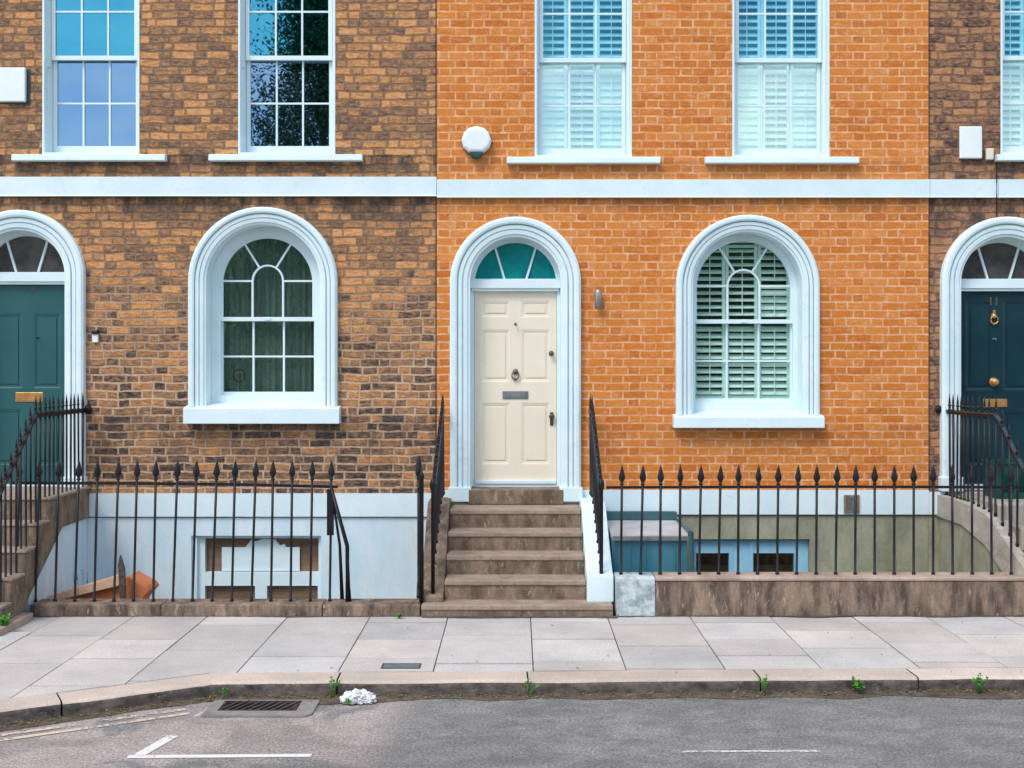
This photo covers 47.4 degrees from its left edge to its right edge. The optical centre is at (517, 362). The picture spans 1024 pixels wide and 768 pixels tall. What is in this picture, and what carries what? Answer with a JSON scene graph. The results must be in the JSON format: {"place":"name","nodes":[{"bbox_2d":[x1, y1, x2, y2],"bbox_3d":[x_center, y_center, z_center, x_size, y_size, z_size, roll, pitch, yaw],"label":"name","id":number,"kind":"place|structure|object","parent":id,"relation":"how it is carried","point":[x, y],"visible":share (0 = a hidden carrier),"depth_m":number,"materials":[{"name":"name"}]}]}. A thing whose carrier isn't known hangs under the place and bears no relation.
{"place":"outdoors","nodes":[
{"label":"outdoors","id":0,"kind":"place"},
{"bbox_2d":[0,0,436,599],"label":"terraced house","id":1,"kind":"structure","parent":0,"point":[218,224],"depth_m":12.00,"materials":[{"name":"brown brick"}]},
{"bbox_2d":[0,67,29,103],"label":"alarm box","id":2,"kind":"object","parent":1,"relation":"attached to","point":[14,85],"visible":1,"depth_m":11.94,"materials":[{"name":"white plastic"}]},
{"bbox_2d":[0,285,64,483],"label":"door","id":3,"kind":"structure","parent":1,"relation":"in","point":[32,317],"depth_m":12.19,"materials":[{"name":"teal paint"}]},
{"bbox_2d":[11,0,166,161],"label":"window","id":4,"kind":"structure","parent":1,"relation":"in","point":[91,48],"depth_m":12.13,"materials":[{"name":"white paint"}]},
{"bbox_2d":[91,330,98,342],"bbox_3d":[-4.329,-0.270,11.975,0.068,0.127,0.050,0,0,0],"label":"doorbell","id":5,"kind":"object","parent":1,"relation":"attached to","point":[95,336],"visible":1,"depth_m":11.97,"materials":[{"name":"white plastic"}]},
{"bbox_2d":[192,536,320,598],"bbox_3d":[-2.685,2.405,12.090,1.331,1.246,0.120,0,0,0],"label":"basement window","id":6,"kind":"structure","parent":1,"relation":"in","point":[204,544],"depth_m":12.10,"materials":[{"name":"white paint"}]},
{"bbox_2d":[183,207,340,423],"bbox_3d":[-2.605,-0.488,12.111,1.590,2.221,0.472,0,0,0],"label":"window","id":7,"kind":"structure","parent":1,"relation":"in","point":[280,273],"depth_m":12.17,"materials":[{"name":"white paint"}]},
{"bbox_2d":[208,0,362,161],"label":"window","id":8,"kind":"structure","parent":1,"relation":"in","point":[286,48],"depth_m":12.13,"materials":[{"name":"white paint"}]},
{"bbox_2d":[0,678,1023,767],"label":"road","id":9,"kind":"structure","parent":0,"point":[909,732],"depth_m":7.48,"materials":[{"name":"grey asphalt"}]},
{"bbox_2d":[0,708,185,735],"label":"yellow line","id":10,"kind":"object","parent":9,"relation":"on","point":[40,729],"visible":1,"depth_m":7.67,"materials":[{"name":"beige paint"}]},
{"bbox_2d":[0,712,189,740],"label":"yellow line","id":11,"kind":"object","parent":9,"relation":"on","point":[75,729],"visible":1,"depth_m":7.61,"materials":[{"name":"beige paint"}]},
{"bbox_2d":[134,735,177,754],"bbox_3d":[-2.250,2.386,7.285,0.075,0.001,0.383,0,0,15],"label":"bay side marking","id":12,"kind":"object","parent":9,"relation":"on","point":[153,746],"visible":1,"depth_m":7.28,"materials":[{"name":"white paint"}]},
{"bbox_2d":[127,754,311,757],"bbox_3d":[-1.805,2.386,7.082,1.110,0.001,0.055,0,0,-1],"label":"bay marking","id":13,"kind":"object","parent":9,"relation":"on","point":[219,755],"visible":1,"depth_m":7.09,"materials":[{"name":"white paint"}]},
{"bbox_2d":[201,700,319,716],"bbox_3d":[-1.760,2.387,8.045,0.740,0.026,0.370,0,0,0],"label":"drain grate","id":14,"kind":"object","parent":9,"relation":"on","point":[246,708],"visible":1,"depth_m":8.02,"materials":[{"name":"metal"}]},
{"bbox_2d":[0,620,1020,760],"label":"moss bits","id":15,"kind":"object","parent":9,"relation":"on","point":[509,693],"visible":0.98,"depth_m":8.31,"materials":[{"name":"green plant"}]},
{"bbox_2d":[0,623,1021,765],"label":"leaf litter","id":16,"kind":"object","parent":9,"relation":"on","point":[536,696],"visible":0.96,"depth_m":8.34,"materials":[{"name":"brown plant"}]},
{"bbox_2d":[0,668,1023,724],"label":"kerb","id":17,"kind":"structure","parent":9,"relation":"on","point":[33,707],"depth_m":8.41,"materials":[{"name":"stone"}]},
{"bbox_2d":[0,690,1023,730],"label":"gutter dirt","id":18,"kind":"structure","parent":9,"relation":"on","point":[327,700],"depth_m":8.32,"materials":[{"name":"soil"}]},
{"bbox_2d":[221,686,227,698],"bbox_3d":[-2.072,2.331,8.265,0.054,0.099,0.059,0,0,-34],"label":"weed","id":19,"kind":"object","parent":18,"relation":"on","point":[224,690],"visible":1,"depth_m":8.26,"materials":[{"name":"green plant"}]},
{"bbox_2d":[329,676,341,696],"bbox_3d":[-1.297,2.312,8.321,0.096,0.140,0.097,0,0,0],"label":"weed","id":20,"kind":"object","parent":18,"relation":"on","point":[331,684],"visible":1,"depth_m":8.30,"materials":[{"name":"green plant"}]},
{"bbox_2d":[339,688,376,704],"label":"litter","id":21,"kind":"object","parent":18,"relation":"on","point":[358,696],"visible":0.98,"depth_m":8.16,"materials":[{"name":"paper"}]},
{"bbox_2d":[525,678,538,694],"bbox_3d":[0.090,2.322,8.345,0.079,0.120,0.158,0,0,-29],"label":"weed","id":22,"kind":"object","parent":18,"relation":"on","point":[527,683],"visible":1,"depth_m":8.33,"materials":[{"name":"green plant"}]},
{"bbox_2d":[756,673,767,694],"bbox_3d":[1.758,2.304,8.365,0.087,0.155,0.183,0,0,16],"label":"weed","id":23,"kind":"object","parent":18,"relation":"on","point":[765,682],"visible":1,"depth_m":8.35,"materials":[{"name":"green plant"}]},
{"bbox_2d":[852,676,867,693],"bbox_3d":[2.458,2.319,8.381,0.134,0.125,0.098,0,0,38],"label":"weed","id":24,"kind":"object","parent":18,"relation":"on","point":[858,685],"visible":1,"depth_m":8.39,"materials":[{"name":"green plant"}]},
{"bbox_2d":[972,673,988,693],"bbox_3d":[3.319,2.302,8.371,0.118,0.158,0.116,0,0,0],"label":"weed","id":25,"kind":"object","parent":18,"relation":"on","point":[978,682],"visible":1,"depth_m":8.39,"materials":[{"name":"green plant"}]},
{"bbox_2d":[678,750,819,751],"bbox_3d":[1.425,2.386,7.170,0.870,0.001,0.035,0,0,-1],"label":"bay end marking","id":26,"kind":"object","parent":9,"relation":"on","point":[749,750],"visible":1,"depth_m":7.18,"materials":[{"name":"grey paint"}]},
{"bbox_2d":[0,616,1023,699],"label":"pavement","id":27,"kind":"structure","parent":0,"point":[43,655],"depth_m":9.41,"materials":[{"name":"stone"}]},
{"bbox_2d":[0,613,12,625],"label":"weed","id":28,"kind":"object","parent":27,"relation":"on","point":[3,621],"visible":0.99,"depth_m":9.85,"materials":[{"name":"green plant"}]},
{"bbox_2d":[381,663,420,668],"bbox_3d":[-0.870,2.281,8.760,0.292,0.017,0.142,0,0,0],"label":"access cover","id":29,"kind":"object","parent":27,"relation":"on","point":[401,666],"visible":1,"depth_m":8.74,"materials":[{"name":"metal"}]},
{"bbox_2d":[262,615,1023,617],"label":"wall foot dirt","id":30,"kind":"structure","parent":27,"relation":"on","point":[684,615],"depth_m":10.46,"materials":[{"name":"brown soil"}]},
{"bbox_2d":[437,0,929,571],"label":"terraced house","id":31,"kind":"structure","parent":0,"point":[721,206],"depth_m":12.00,"materials":[{"name":"orange brick"}]},
{"bbox_2d":[461,126,491,158],"bbox_3d":[-0.417,-2.258,11.950,0.326,0.336,0.100,0,0,0],"label":"alarm bell","id":32,"kind":"object","parent":31,"relation":"attached to","point":[476,142],"visible":1,"depth_m":11.90,"materials":[{"name":"white plastic"}]},
{"bbox_2d":[475,291,555,483],"bbox_3d":[-0.018,0.258,12.174,0.854,2.005,0.113,0,0,0],"label":"door","id":33,"kind":"structure","parent":31,"relation":"in","point":[515,331],"depth_m":12.18,"materials":[{"name":"beige paint"}]},
{"bbox_2d":[507,0,660,163],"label":"window","id":34,"kind":"structure","parent":31,"relation":"in","point":[611,93],"depth_m":12.24,"materials":[{"name":"white paint"}]},
{"bbox_2d":[595,289,601,308],"bbox_3d":[0.829,-0.652,11.950,0.072,0.195,0.101,0,0,0],"label":"wall light","id":35,"kind":"object","parent":31,"relation":"attached to","point":[598,298],"visible":1,"depth_m":11.91,"materials":[{"name":"grey metal"}]},
{"bbox_2d":[672,215,824,427],"bbox_3d":[2.364,-0.426,12.112,1.534,2.183,0.473,0,0,0],"label":"window","id":36,"kind":"structure","parent":31,"relation":"in","point":[797,405],"depth_m":12.17,"materials":[{"name":"white paint"}]},
{"bbox_2d":[694,539,807,571],"bbox_3d":[2.412,2.422,12.100,1.189,1.211,0.080,0,0,0],"label":"basement window","id":37,"kind":"structure","parent":31,"relation":"in","point":[709,547],"depth_m":12.07,"materials":[{"name":"blue paint"}]},
{"bbox_2d":[704,0,858,163],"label":"window","id":38,"kind":"structure","parent":31,"relation":"in","point":[806,93],"depth_m":12.24,"materials":[{"name":"white paint"}]},
{"bbox_2d":[844,495,859,512],"bbox_3d":[3.430,1.447,11.969,0.156,0.180,0.018,0,0,0],"label":"air vent","id":39,"kind":"object","parent":31,"relation":"attached to","point":[848,503],"visible":0.77,"depth_m":11.96,"materials":[{"name":"brown metal"}]},
{"bbox_2d":[928,0,1023,571],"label":"terraced house","id":40,"kind":"structure","parent":0,"point":[975,244],"depth_m":12.00,"materials":[{"name":"brick"}]},
{"bbox_2d":[959,126,981,159],"bbox_3d":[4.649,-2.251,11.975,0.228,0.341,0.050,0,0,0],"label":"alarm box","id":41,"kind":"object","parent":40,"relation":"attached to","point":[970,142],"visible":1,"depth_m":11.95,"materials":[{"name":"white plastic"}]},
{"bbox_2d":[985,148,993,161],"bbox_3d":[4.844,-2.132,11.975,0.075,0.130,0.050,0,0,0],"label":"alarm box","id":42,"kind":"object","parent":40,"relation":"attached to","point":[989,154],"visible":1,"depth_m":11.95,"materials":[{"name":"beige plastic"}]},
{"bbox_2d":[961,291,1023,483],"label":"door","id":43,"kind":"structure","parent":40,"relation":"in","point":[992,322],"depth_m":12.19,"materials":[{"name":"blue paint"}]},
{"bbox_2d":[996,162,997,217],"bbox_3d":[4.916,-1.757,11.966,0.015,0.657,0.071,0,0,26],"label":"wall cable","id":44,"kind":"object","parent":40,"relation":"attached to","point":[996,192],"depth_m":11.99,"materials":[{"name":"black plastic"}]},
{"bbox_2d":[995,0,1023,161],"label":"window","id":45,"kind":"structure","parent":40,"relation":"in","point":[1010,153],"depth_m":12.24,"materials":[{"name":"white paint"}]},
{"bbox_2d":[936,493,1023,574],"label":"entrance steps","id":46,"kind":"structure","parent":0,"point":[981,540],"depth_m":11.18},
{"bbox_2d":[935,394,1023,546],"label":"railing","id":47,"kind":"object","parent":46,"relation":"on","point":[1005,434],"visible":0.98,"depth_m":11.16,"materials":[{"name":"black metal"}]},
{"bbox_2d":[982,459,1023,498],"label":"crate","id":48,"kind":"object","parent":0,"point":[1021,480],"visible":0.52,"depth_m":11.42,"materials":[{"name":"green plastic"}]},
{"label":"ground","id":49,"kind":"structure","parent":0,"visible":0},
{"bbox_2d":[0,486,89,635],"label":"entrance steps","id":50,"kind":"structure","parent":49,"relation":"on","point":[18,589],"depth_m":10.97,"materials":[{"name":"brown stone"}]},
{"bbox_2d":[0,394,91,602],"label":"railing","id":51,"kind":"object","parent":50,"relation":"on","point":[45,414],"visible":0.97,"depth_m":10.80,"materials":[{"name":"black metal"}]},
{"bbox_2d":[47,571,158,598],"bbox_3d":[-4.046,2.987,11.160,1.139,1.985,0.380,0,0,0],"label":"plant pot","id":52,"kind":"object","parent":49,"relation":"on","point":[143,587],"visible":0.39,"depth_m":11.03,"materials":[{"name":"ceramic"}]},
{"bbox_2d":[118,555,126,598],"bbox_3d":[-3.695,2.891,10.930,0.072,2.179,0.040,0,0,0],"label":"timber post","id":53,"kind":"object","parent":49,"relation":"on","point":[122,578],"visible":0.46,"depth_m":10.91,"materials":[{"name":"wood"}]},
{"bbox_2d":[30,599,421,616],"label":"kerb wall","id":54,"kind":"structure","parent":49,"relation":"on","point":[225,607],"depth_m":10.48,"materials":[{"name":"stone"}]},
{"bbox_2d":[12,459,350,602],"bbox_3d":[-3.048,1.530,10.675,3.084,1.300,0.168,0,0,0],"label":"railing","id":55,"kind":"object","parent":54,"relation":"on","point":[333,511],"visible":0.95,"depth_m":10.61,"materials":[{"name":"black metal"}]},
{"bbox_2d":[421,487,613,616],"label":"entrance steps","id":56,"kind":"structure","parent":49,"relation":"on","point":[516,551],"depth_m":10.97,"materials":[{"name":"brown stone"}]},
{"bbox_2d":[415,455,423,602],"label":"gate","id":57,"kind":"structure","parent":56,"relation":"on","point":[420,531],"depth_m":10.55,"materials":[{"name":"black metal"}]},
{"bbox_2d":[430,395,449,593],"bbox_3d":[-0.751,1.240,11.307,0.087,1.840,1.392,0,0,2],"label":"railing","id":58,"kind":"object","parent":56,"relation":"on","point":[437,484],"visible":1,"depth_m":10.98,"materials":[{"name":"black metal"}]},
{"bbox_2d":[583,395,604,573],"bbox_3d":[0.752,1.120,11.307,0.087,1.600,1.392,0,0,-2],"label":"railing","id":59,"kind":"object","parent":56,"relation":"on","point":[596,482],"visible":1,"depth_m":11.10,"materials":[{"name":"black metal"}]},
{"bbox_2d":[606,511,694,615],"bbox_3d":[1.280,2.750,11.460,0.770,2.460,1.060,0,0,0],"label":"basement porch","id":60,"kind":"object","parent":49,"relation":"on","point":[650,545],"visible":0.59,"depth_m":11.00,"materials":[{"name":"teal wood"}]},
{"bbox_2d":[614,572,1023,616],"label":"front wall","id":61,"kind":"structure","parent":49,"relation":"on","point":[648,594],"depth_m":10.50,"materials":[{"name":"stone"}]},
{"bbox_2d":[606,464,1023,574],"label":"railing","id":62,"kind":"object","parent":61,"relation":"on","point":[837,477],"visible":1,"depth_m":10.61,"materials":[{"name":"black metal"}]}
]}

